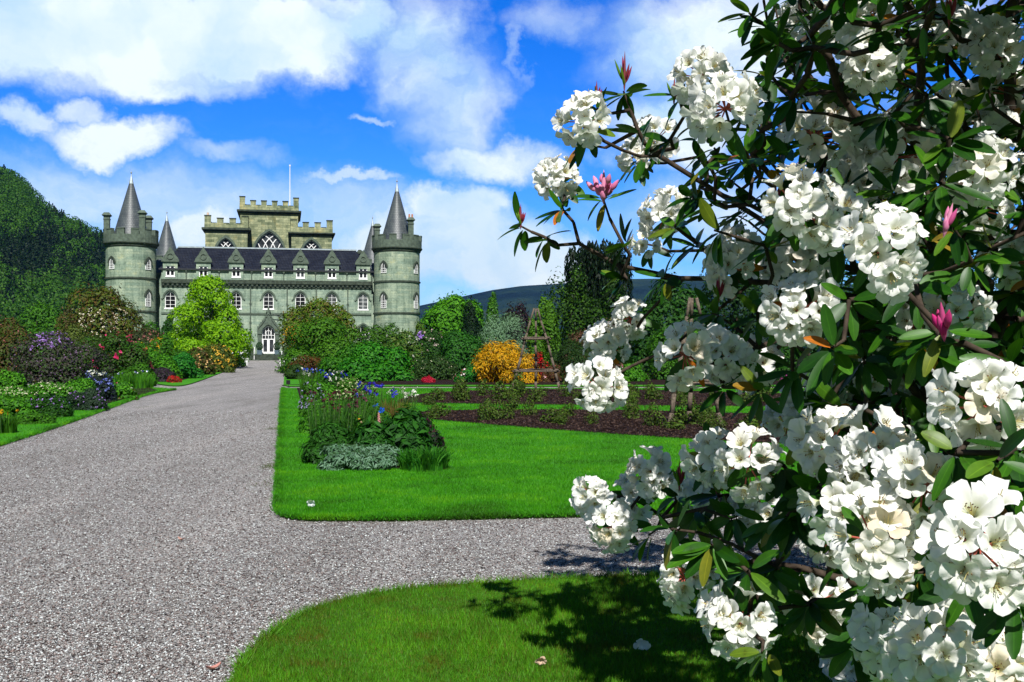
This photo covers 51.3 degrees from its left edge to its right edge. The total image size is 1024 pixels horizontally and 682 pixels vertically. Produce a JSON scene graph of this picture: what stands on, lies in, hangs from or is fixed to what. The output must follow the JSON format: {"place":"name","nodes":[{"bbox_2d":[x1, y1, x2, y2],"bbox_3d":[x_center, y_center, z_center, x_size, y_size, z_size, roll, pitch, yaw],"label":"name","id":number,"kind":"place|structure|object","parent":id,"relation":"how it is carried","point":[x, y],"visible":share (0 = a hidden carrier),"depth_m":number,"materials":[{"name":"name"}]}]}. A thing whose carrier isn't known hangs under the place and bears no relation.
{"place":"outdoors","nodes":[
{"label":"outdoors","id":0,"kind":"place"},
{"bbox_2d":[0,188,104,320],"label":"hill","id":1,"kind":"structure","parent":0,"point":[27,272],"depth_m":450.02,"materials":[{"name":"green plant"}]},
{"bbox_2d":[0,164,105,340],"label":"hillside wood","id":2,"kind":"object","parent":1,"relation":"on","point":[78,238],"visible":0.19,"depth_m":458.71,"materials":[{"name":"green plant"}]},
{"bbox_2d":[0,386,175,445],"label":"lawn","id":3,"kind":"structure","parent":0,"point":[26,426],"depth_m":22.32,"materials":[{"name":"green plant"}]},
{"bbox_2d":[19,387,156,423],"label":"soil","id":4,"kind":"structure","parent":0,"point":[144,391],"depth_m":39.74,"materials":[{"name":"brown soil"}]},
{"bbox_2d":[0,409,20,433],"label":"iris","id":5,"kind":"object","parent":4,"relation":"on","point":[7,425],"visible":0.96,"depth_m":20.61,"materials":[{"name":"green plant"}]},
{"bbox_2d":[0,367,29,389],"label":"shrub","id":6,"kind":"object","parent":4,"relation":"on","point":[8,378],"visible":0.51,"depth_m":35.75,"materials":[{"name":"green plant"}]},
{"bbox_2d":[0,395,38,419],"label":"shrub","id":7,"kind":"object","parent":4,"relation":"on","point":[8,405],"visible":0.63,"depth_m":24.29,"materials":[{"name":"green plant"}]},
{"bbox_2d":[0,315,46,383],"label":"rhododendron","id":8,"kind":"object","parent":4,"relation":"on","point":[15,329],"visible":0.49,"depth_m":49.64,"materials":[{"name":"green plant"}]},
{"bbox_2d":[17,412,58,423],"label":"shrub","id":9,"kind":"object","parent":4,"relation":"on","point":[38,418],"visible":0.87,"depth_m":23.15,"materials":[{"name":"green plant"}]},
{"bbox_2d":[0,381,79,400],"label":"cow parsley","id":10,"kind":"object","parent":4,"relation":"on","point":[34,391],"visible":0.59,"depth_m":30.24,"materials":[{"name":"green plant"}]},
{"bbox_2d":[25,393,74,417],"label":"shrub","id":11,"kind":"object","parent":4,"relation":"on","point":[57,406],"visible":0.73,"depth_m":25.25,"materials":[{"name":"green plant"}]},
{"bbox_2d":[7,327,114,388],"bbox_3d":[-18.383,0.776,43.176,4.474,2.676,4.159,0,0,0],"label":"rhododendron","id":12,"kind":"object","parent":4,"relation":"on","point":[59,371],"visible":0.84,"depth_m":42.35,"materials":[{"name":"purple plant"}]},
{"bbox_2d":[48,374,96,403],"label":"shrub","id":13,"kind":"object","parent":4,"relation":"on","point":[79,384],"visible":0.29,"depth_m":30.74,"materials":[{"name":"green plant"}]},
{"bbox_2d":[58,319,99,375],"bbox_3d":[-25.023,0.456,61.914,3.600,3.431,2.736,0,0,-20],"label":"shrub","id":14,"kind":"object","parent":4,"relation":"on","point":[73,332],"visible":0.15,"depth_m":61.32,"materials":[{"name":"green plant"}]},
{"bbox_2d":[64,387,110,410],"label":"shrub","id":15,"kind":"object","parent":4,"relation":"on","point":[88,399],"visible":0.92,"depth_m":28.25,"materials":[{"name":"green plant"}]},
{"bbox_2d":[83,369,117,400],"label":"shrub","id":16,"kind":"object","parent":4,"relation":"on","point":[105,383],"visible":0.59,"depth_m":32.84,"materials":[{"name":"blue plant"}]},
{"bbox_2d":[75,330,155,376],"bbox_3d":[-19.635,0.804,52.127,4.067,2.643,3.713,0,0,-36],"label":"rhododendron","id":17,"kind":"object","parent":4,"relation":"on","point":[122,360],"visible":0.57,"depth_m":51.66,"materials":[{"name":"green plant"}]},
{"bbox_2d":[110,380,139,399],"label":"shrub","id":18,"kind":"object","parent":4,"relation":"on","point":[125,390],"visible":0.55,"depth_m":34.31,"materials":[{"name":"green plant"}]},
{"bbox_2d":[112,370,155,387],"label":"iris","id":19,"kind":"object","parent":4,"relation":"on","point":[141,381],"visible":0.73,"depth_m":43.34,"materials":[{"name":"green plant"}]},
{"bbox_2d":[114,362,158,385],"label":"shrub","id":20,"kind":"object","parent":4,"relation":"on","point":[141,367],"visible":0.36,"depth_m":46.79,"materials":[{"name":"green plant"}]},
{"bbox_2d":[157,362,246,386],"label":"lawn","id":21,"kind":"structure","parent":0,"point":[188,381],"depth_m":51.11,"materials":[{"name":"green plant"}]},
{"bbox_2d":[283,376,310,384],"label":"lawn","id":22,"kind":"structure","parent":0,"point":[294,381],"depth_m":51.77,"materials":[{"name":"green plant"}]},
{"bbox_2d":[283,362,315,378],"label":"shrub","id":23,"kind":"object","parent":22,"relation":"on","point":[290,372],"visible":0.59,"depth_m":55.60,"materials":[{"name":"green plant"}]},
{"bbox_2d":[297,388,444,468],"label":"soil","id":24,"kind":"structure","parent":0,"point":[298,389],"depth_m":14.71,"materials":[{"name":"brown soil"}]},
{"bbox_2d":[298,380,323,416],"bbox_3d":[-4.778,1.437,25.511,0.683,1.033,0.560,0,0,0],"label":"campanula","id":25,"kind":"object","parent":24,"relation":"on","point":[312,387],"visible":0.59,"depth_m":25.36,"materials":[{"name":"green plant"}]},
{"bbox_2d":[296,367,325,394],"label":"iris","id":26,"kind":"object","parent":24,"relation":"on","point":[305,377],"visible":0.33,"depth_m":36.68,"materials":[{"name":"green plant"}]},
{"bbox_2d":[296,400,329,432],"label":"shrub","id":27,"kind":"object","parent":24,"relation":"on","point":[303,426],"visible":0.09,"depth_m":20.62,"materials":[{"name":"green plant"}]},
{"bbox_2d":[311,379,336,403],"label":"fern","id":28,"kind":"object","parent":24,"relation":"on","point":[327,388],"visible":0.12,"depth_m":26.52,"materials":[{"name":"green plant"}]},
{"bbox_2d":[299,418,353,463],"bbox_3d":[-2.549,1.498,15.338,1.047,0.788,0.756,0,0,0],"label":"poppy foliage","id":29,"kind":"object","parent":24,"relation":"on","point":[329,432],"visible":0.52,"depth_m":15.20,"materials":[{"name":"green plant"}]},
{"bbox_2d":[300,388,359,436],"bbox_3d":[-2.770,1.268,16.212,0.937,1.088,1.596,0,0,0],"label":"poppy plant","id":30,"kind":"object","parent":24,"relation":"on","point":[323,417],"visible":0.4,"depth_m":16.05,"materials":[{"name":"green plant"}]},
{"bbox_2d":[320,369,349,396],"bbox_3d":[-5.978,1.479,35.711,1.441,1.070,1.094,0,0,0],"label":"delphinium","id":31,"kind":"object","parent":24,"relation":"on","point":[332,377],"visible":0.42,"depth_m":35.58,"materials":[{"name":"white plant"}]},
{"bbox_2d":[330,377,377,405],"bbox_3d":[-3.836,1.389,25.451,1.299,1.127,0.903,0,0,0],"label":"astrantia","id":32,"kind":"object","parent":24,"relation":"on","point":[348,384],"visible":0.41,"depth_m":25.31,"materials":[{"name":"green plant"}]},
{"bbox_2d":[327,388,380,427],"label":"poppy plant","id":33,"kind":"object","parent":24,"relation":"on","point":[360,406],"visible":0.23,"depth_m":17.31,"materials":[{"name":"green plant"}]},
{"bbox_2d":[316,441,402,470],"bbox_3d":[-2.089,1.635,14.879,1.276,0.509,1.255,0,0,0],"label":"artemisia","id":34,"kind":"object","parent":24,"relation":"on","point":[353,456],"visible":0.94,"depth_m":14.45,"materials":[{"name":"green plant"}]},
{"bbox_2d":[355,400,391,425],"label":"leafy perennial","id":35,"kind":"object","parent":24,"relation":"on","point":[383,415],"visible":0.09,"depth_m":17.82,"materials":[{"name":"green plant"}]},
{"bbox_2d":[347,381,401,413],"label":"iris","id":36,"kind":"object","parent":24,"relation":"on","point":[389,400],"visible":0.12,"depth_m":20.42,"materials":[{"name":"green plant"}]},
{"bbox_2d":[345,404,442,465],"bbox_3d":[-1.631,1.396,15.276,1.449,0.991,1.041,0,0,0],"label":"peony","id":37,"kind":"object","parent":24,"relation":"on","point":[404,428],"visible":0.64,"depth_m":14.94,"materials":[{"name":"green plant"}]},
{"bbox_2d":[388,387,422,411],"bbox_3d":[-2.233,1.378,21.766,0.782,0.935,0.683,0,0,-42],"label":"white geum","id":38,"kind":"object","parent":24,"relation":"on","point":[409,400],"visible":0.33,"depth_m":21.71,"materials":[{"name":"green plant"}]},
{"bbox_2d":[393,445,456,471],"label":"day lily","id":39,"kind":"object","parent":24,"relation":"on","point":[430,459],"visible":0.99,"depth_m":14.33,"materials":[{"name":"green plant"}]},
{"bbox_2d":[420,415,446,450],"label":"dark flowered plant","id":40,"kind":"object","parent":24,"relation":"on","point":[435,436],"visible":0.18,"depth_m":15.48,"materials":[{"name":"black plant"}]},
{"bbox_2d":[0,360,839,681],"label":"gravel path","id":41,"kind":"structure","parent":0,"point":[252,386],"depth_m":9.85,"materials":[{"name":"grey gravel"}]},
{"bbox_2d":[45,307,82,367],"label":"shrub","id":42,"kind":"object","parent":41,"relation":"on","point":[65,319],"visible":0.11,"depth_m":69.68,"materials":[{"name":"green plant"}]},
{"bbox_2d":[0,0,1023,304],"label":"sky","id":43,"kind":"structure","parent":0,"point":[208,104],"materials":[{"name":"blue"}]},
{"bbox_2d":[355,363,800,384],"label":"soil","id":44,"kind":"structure","parent":0,"point":[450,382],"depth_m":49.81,"materials":[{"name":"brown soil"}]},
{"bbox_2d":[283,354,321,375],"bbox_3d":[-11.494,1.461,61.968,3.438,1.421,2.722,0,0,0],"label":"japanese maple","id":45,"kind":"object","parent":44,"relation":"on","point":[303,363],"visible":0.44,"depth_m":61.73,"materials":[{"name":"brown plant"}]},
{"bbox_2d":[275,296,360,350],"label":"rhododendron","id":46,"kind":"object","parent":44,"relation":"on","point":[327,307],"visible":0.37,"depth_m":79.00,"materials":[{"name":"green plant"}]},
{"bbox_2d":[274,314,367,372],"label":"shrub","id":47,"kind":"object","parent":44,"relation":"on","point":[321,347],"visible":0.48,"depth_m":69.68,"materials":[{"name":"green plant"}]},
{"bbox_2d":[315,344,357,378],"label":"shrub","id":48,"kind":"object","parent":44,"relation":"on","point":[328,363],"visible":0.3,"depth_m":54.74,"materials":[{"name":"green plant"}]},
{"bbox_2d":[335,339,417,381],"bbox_3d":[-6.750,1.010,52.934,4.097,2.231,3.705,0,0,0],"label":"shrub","id":49,"kind":"object","parent":44,"relation":"on","point":[368,362],"visible":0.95,"depth_m":52.45,"materials":[{"name":"green plant"}]},
{"bbox_2d":[353,322,404,347],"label":"shrub","id":50,"kind":"object","parent":44,"relation":"on","point":[382,331],"visible":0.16,"depth_m":77.75,"materials":[{"name":"green plant"}]},
{"bbox_2d":[381,328,427,376],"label":"rhododendron","id":51,"kind":"object","parent":44,"relation":"on","point":[402,340],"visible":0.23,"depth_m":59.80,"materials":[{"name":"green plant"}]},
{"bbox_2d":[412,327,446,369],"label":"rhododendron","id":52,"kind":"object","parent":44,"relation":"on","point":[432,344],"visible":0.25,"depth_m":67.14,"materials":[{"name":"green plant"}]},
{"bbox_2d":[411,354,460,379],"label":"rhododendron","id":53,"kind":"object","parent":44,"relation":"on","point":[434,367],"visible":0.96,"depth_m":54.42,"materials":[{"name":"green plant"}]},
{"bbox_2d":[415,289,487,346],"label":"broadleaf tree","id":54,"kind":"object","parent":44,"relation":"on","point":[445,314],"visible":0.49,"depth_m":110.13,"materials":[{"name":"green plant"}]},
{"bbox_2d":[432,325,484,373],"bbox_3d":[-3.004,0.611,65.728,4.062,3.166,3.440,0,0,27],"label":"shrub","id":55,"kind":"object","parent":44,"relation":"on","point":[464,342],"visible":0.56,"depth_m":64.87,"materials":[{"name":"green plant"}]},
{"bbox_2d":[458,295,482,353],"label":"clipped yew","id":56,"kind":"object","parent":44,"relation":"on","point":[469,320],"visible":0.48,"depth_m":103.65,"materials":[{"name":"green plant"}]},
{"bbox_2d":[453,365,490,381],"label":"shrub","id":57,"kind":"object","parent":44,"relation":"on","point":[469,374],"visible":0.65,"depth_m":50.56,"materials":[{"name":"green plant"}]},
{"bbox_2d":[486,291,505,341],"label":"birch tree","id":58,"kind":"object","parent":44,"relation":"on","point":[492,304],"visible":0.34,"depth_m":117.72,"materials":[{"name":"green plant"}]},
{"bbox_2d":[476,307,533,371],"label":"willow","id":59,"kind":"object","parent":44,"relation":"on","point":[498,328],"visible":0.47,"depth_m":65.58,"materials":[{"name":"green plant"}]},
{"bbox_2d":[471,339,542,382],"bbox_3d":[-0.272,0.971,50.065,3.494,2.272,2.873,0,0,0],"label":"broom","id":60,"kind":"object","parent":44,"relation":"on","point":[496,369],"visible":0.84,"depth_m":49.53,"materials":[{"name":"yellow plant"}]},
{"bbox_2d":[499,299,532,357],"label":"shrub","id":61,"kind":"object","parent":44,"relation":"on","point":[523,313],"visible":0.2,"depth_m":124.27,"materials":[{"name":"green plant"}]},
{"bbox_2d":[524,290,561,366],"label":"ivy tree","id":62,"kind":"object","parent":44,"relation":"on","point":[549,320],"visible":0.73,"depth_m":69.73,"materials":[{"name":"green plant"}]},
{"bbox_2d":[538,365,566,381],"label":"azalea","id":63,"kind":"object","parent":44,"relation":"on","point":[549,377],"visible":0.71,"depth_m":50.28,"materials":[{"name":"brown plant"}]},
{"bbox_2d":[543,262,597,363],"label":"ivy tree","id":64,"kind":"object","parent":44,"relation":"on","point":[578,312],"visible":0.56,"depth_m":74.43,"materials":[{"name":"green plant"}]},
{"bbox_2d":[545,337,597,381],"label":"shrub","id":65,"kind":"object","parent":44,"relation":"on","point":[567,348],"visible":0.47,"depth_m":50.47,"materials":[{"name":"green plant"}]},
{"bbox_2d":[564,238,633,365],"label":"irish yew","id":66,"kind":"object","parent":44,"relation":"on","point":[593,264],"visible":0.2,"depth_m":76.78,"materials":[{"name":"green plant"}]},
{"bbox_2d":[581,279,635,362],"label":"ivy tree","id":67,"kind":"object","parent":44,"relation":"on","point":[599,311],"visible":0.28,"depth_m":73.20,"materials":[{"name":"green plant"}]},
{"bbox_2d":[620,361,647,381],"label":"shrub","id":68,"kind":"object","parent":44,"relation":"on","point":[633,373],"visible":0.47,"depth_m":51.73,"materials":[{"name":"green plant"}]},
{"bbox_2d":[626,268,713,371],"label":"broadleaf tree","id":69,"kind":"object","parent":44,"relation":"on","point":[658,314],"visible":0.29,"depth_m":70.55,"materials":[{"name":"green plant"}]},
{"bbox_2d":[641,321,699,379],"bbox_3d":[8.446,0.618,54.964,3.709,3.331,3.267,0,0,0],"label":"shrub","id":70,"kind":"object","parent":44,"relation":"on","point":[667,366],"visible":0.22,"depth_m":54.38,"materials":[{"name":"green plant"}]},
{"bbox_2d":[693,272,787,361],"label":"broadleaf tree","id":71,"kind":"object","parent":44,"relation":"on","point":[736,303],"visible":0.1,"depth_m":84.66,"materials":[{"name":"green plant"}]},
{"bbox_2d":[757,339,800,380],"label":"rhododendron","id":72,"kind":"object","parent":44,"relation":"on","point":[786,350],"visible":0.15,"depth_m":53.27,"materials":[{"name":"green plant"}]},
{"bbox_2d":[282,385,884,386],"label":"lawn","id":73,"kind":"structure","parent":0,"point":[490,385],"depth_m":46.34,"materials":[{"name":"green plant"}]},
{"bbox_2d":[223,564,1023,681],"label":"lawn","id":74,"kind":"structure","parent":0,"point":[456,662],"depth_m":6.04,"materials":[{"name":"green plant"}]},
{"bbox_2d":[500,0,1023,681],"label":"rhododendron bush","id":75,"kind":"object","parent":74,"relation":"on","point":[902,510],"visible":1,"depth_m":3.64,"materials":[{"name":"white plant"}]},
{"bbox_2d":[398,388,879,407],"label":"soil","id":76,"kind":"structure","parent":0,"point":[645,403],"depth_m":33.01,"materials":[{"name":"brown soil"}]},
{"bbox_2d":[489,378,510,399],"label":"rose bush","id":77,"kind":"object","parent":76,"relation":"on","point":[501,395],"visible":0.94,"depth_m":33.56,"materials":[{"name":"green plant"}]},
{"bbox_2d":[510,308,561,391],"bbox_3d":[0.773,0.389,39.736,1.724,3.241,1.509,0,0,-41],"label":"rose tripod","id":78,"kind":"object","parent":76,"relation":"on","point":[536,369],"visible":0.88,"depth_m":39.78,"materials":[{"name":"brown wood"}]},
{"bbox_2d":[643,380,663,399],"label":"rose bush","id":79,"kind":"object","parent":76,"relation":"on","point":[654,395],"visible":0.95,"depth_m":33.71,"materials":[{"name":"green plant"}]},
{"bbox_2d":[416,408,871,444],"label":"soil","id":80,"kind":"structure","parent":0,"point":[618,428],"depth_m":22.73,"materials":[{"name":"brown soil"}]},
{"bbox_2d":[477,400,498,419],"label":"rose bush","id":81,"kind":"object","parent":80,"relation":"on","point":[481,410],"visible":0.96,"depth_m":24.02,"materials":[{"name":"green plant"}]},
{"bbox_2d":[491,396,514,418],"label":"rose bush","id":82,"kind":"object","parent":80,"relation":"on","point":[504,412],"visible":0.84,"depth_m":24.50,"materials":[{"name":"green plant"}]},
{"bbox_2d":[641,400,665,425],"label":"rose bush","id":83,"kind":"object","parent":80,"relation":"on","point":[651,420],"visible":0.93,"depth_m":22.32,"materials":[{"name":"green plant"}]},
{"bbox_2d":[660,410,687,429],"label":"rose bush","id":84,"kind":"object","parent":80,"relation":"on","point":[673,424],"visible":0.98,"depth_m":21.48,"materials":[{"name":"green plant"}]},
{"bbox_2d":[668,297,723,425],"bbox_3d":[3.659,0.496,22.200,1.236,2.816,1.039,0,0,-37],"label":"rose tripod","id":85,"kind":"object","parent":80,"relation":"on","point":[690,303],"visible":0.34,"depth_m":22.26,"materials":[{"name":"brown wood"}]},
{"bbox_2d":[270,387,1022,521],"bbox_3d":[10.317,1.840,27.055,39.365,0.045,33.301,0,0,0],"label":"lawn","id":86,"kind":"structure","parent":0,"point":[478,473],"depth_m":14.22,"materials":[{"name":"green plant"}]},
{"bbox_2d":[420,279,1023,348],"bbox_3d":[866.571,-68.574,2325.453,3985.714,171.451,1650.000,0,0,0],"label":"hill","id":87,"kind":"structure","parent":0,"point":[529,295],"depth_m":2235.93,"materials":[{"name":"green plant"}]},
{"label":"soil","id":88,"kind":"structure","parent":0,"visible":0},
{"bbox_2d":[124,324,171,352],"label":"shrub","id":89,"kind":"object","parent":88,"relation":"on","point":[143,335],"visible":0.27,"depth_m":75.69,"materials":[{"name":"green plant"}]},
{"bbox_2d":[136,352,184,378],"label":"shrub","id":90,"kind":"object","parent":88,"relation":"on","point":[166,361],"visible":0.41,"depth_m":55.72,"materials":[{"name":"green plant"}]},
{"bbox_2d":[146,332,183,357],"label":"shrub","id":91,"kind":"object","parent":88,"relation":"on","point":[162,347],"visible":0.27,"depth_m":66.01,"materials":[{"name":"green plant"}]},
{"bbox_2d":[153,366,177,381],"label":"heather","id":92,"kind":"object","parent":88,"relation":"on","point":[163,373],"visible":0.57,"depth_m":51.66,"materials":[{"name":"purple plant"}]},
{"bbox_2d":[172,351,205,377],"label":"shrub","id":93,"kind":"object","parent":88,"relation":"on","point":[185,361],"visible":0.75,"depth_m":56.66,"materials":[{"name":"green plant"}]},
{"bbox_2d":[187,344,215,374],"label":"azalea","id":94,"kind":"object","parent":88,"relation":"on","point":[205,362],"visible":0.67,"depth_m":64.80,"materials":[{"name":"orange plant"}]},
{"bbox_2d":[166,273,255,363],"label":"maple tree","id":95,"kind":"object","parent":88,"relation":"on","point":[213,327],"visible":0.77,"depth_m":85.17,"materials":[{"name":"green plant"}]},
{"bbox_2d":[200,342,238,372],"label":"azalea","id":96,"kind":"object","parent":88,"relation":"on","point":[226,362],"visible":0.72,"depth_m":71.65,"materials":[{"name":"yellow plant"}]},
{"bbox_3d":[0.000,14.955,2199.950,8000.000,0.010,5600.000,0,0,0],"label":"ground","id":97,"kind":"structure","parent":0,"visible":0},
{"bbox_2d":[17,300,67,356],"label":"hedge tree","id":98,"kind":"object","parent":97,"relation":"on","point":[38,325],"visible":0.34,"depth_m":119.29,"materials":[{"name":"green plant"}]},
{"bbox_2d":[53,277,146,354],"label":"rhododendron","id":99,"kind":"object","parent":97,"relation":"on","point":[93,319],"visible":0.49,"depth_m":81.30,"materials":[{"name":"green plant"}]},
{"bbox_2d":[102,165,421,360],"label":"castle","id":100,"kind":"structure","parent":97,"relation":"on","point":[266,261],"depth_m":142.36,"materials":[{"name":"stone"}]},
{"bbox_2d":[161,289,178,308],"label":"window","id":101,"kind":"structure","parent":100,"relation":"in","point":[170,299],"depth_m":139.28,"materials":[{"name":"white paint"}]},
{"bbox_2d":[260,290,276,309],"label":"window","id":102,"kind":"structure","parent":100,"relation":"in","point":[268,300],"depth_m":141.85,"materials":[{"name":"white paint"}]},
{"bbox_2d":[262,326,274,353],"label":"door","id":103,"kind":"structure","parent":100,"relation":"in","point":[268,333],"depth_m":141.82,"materials":[{"name":"white paint"}]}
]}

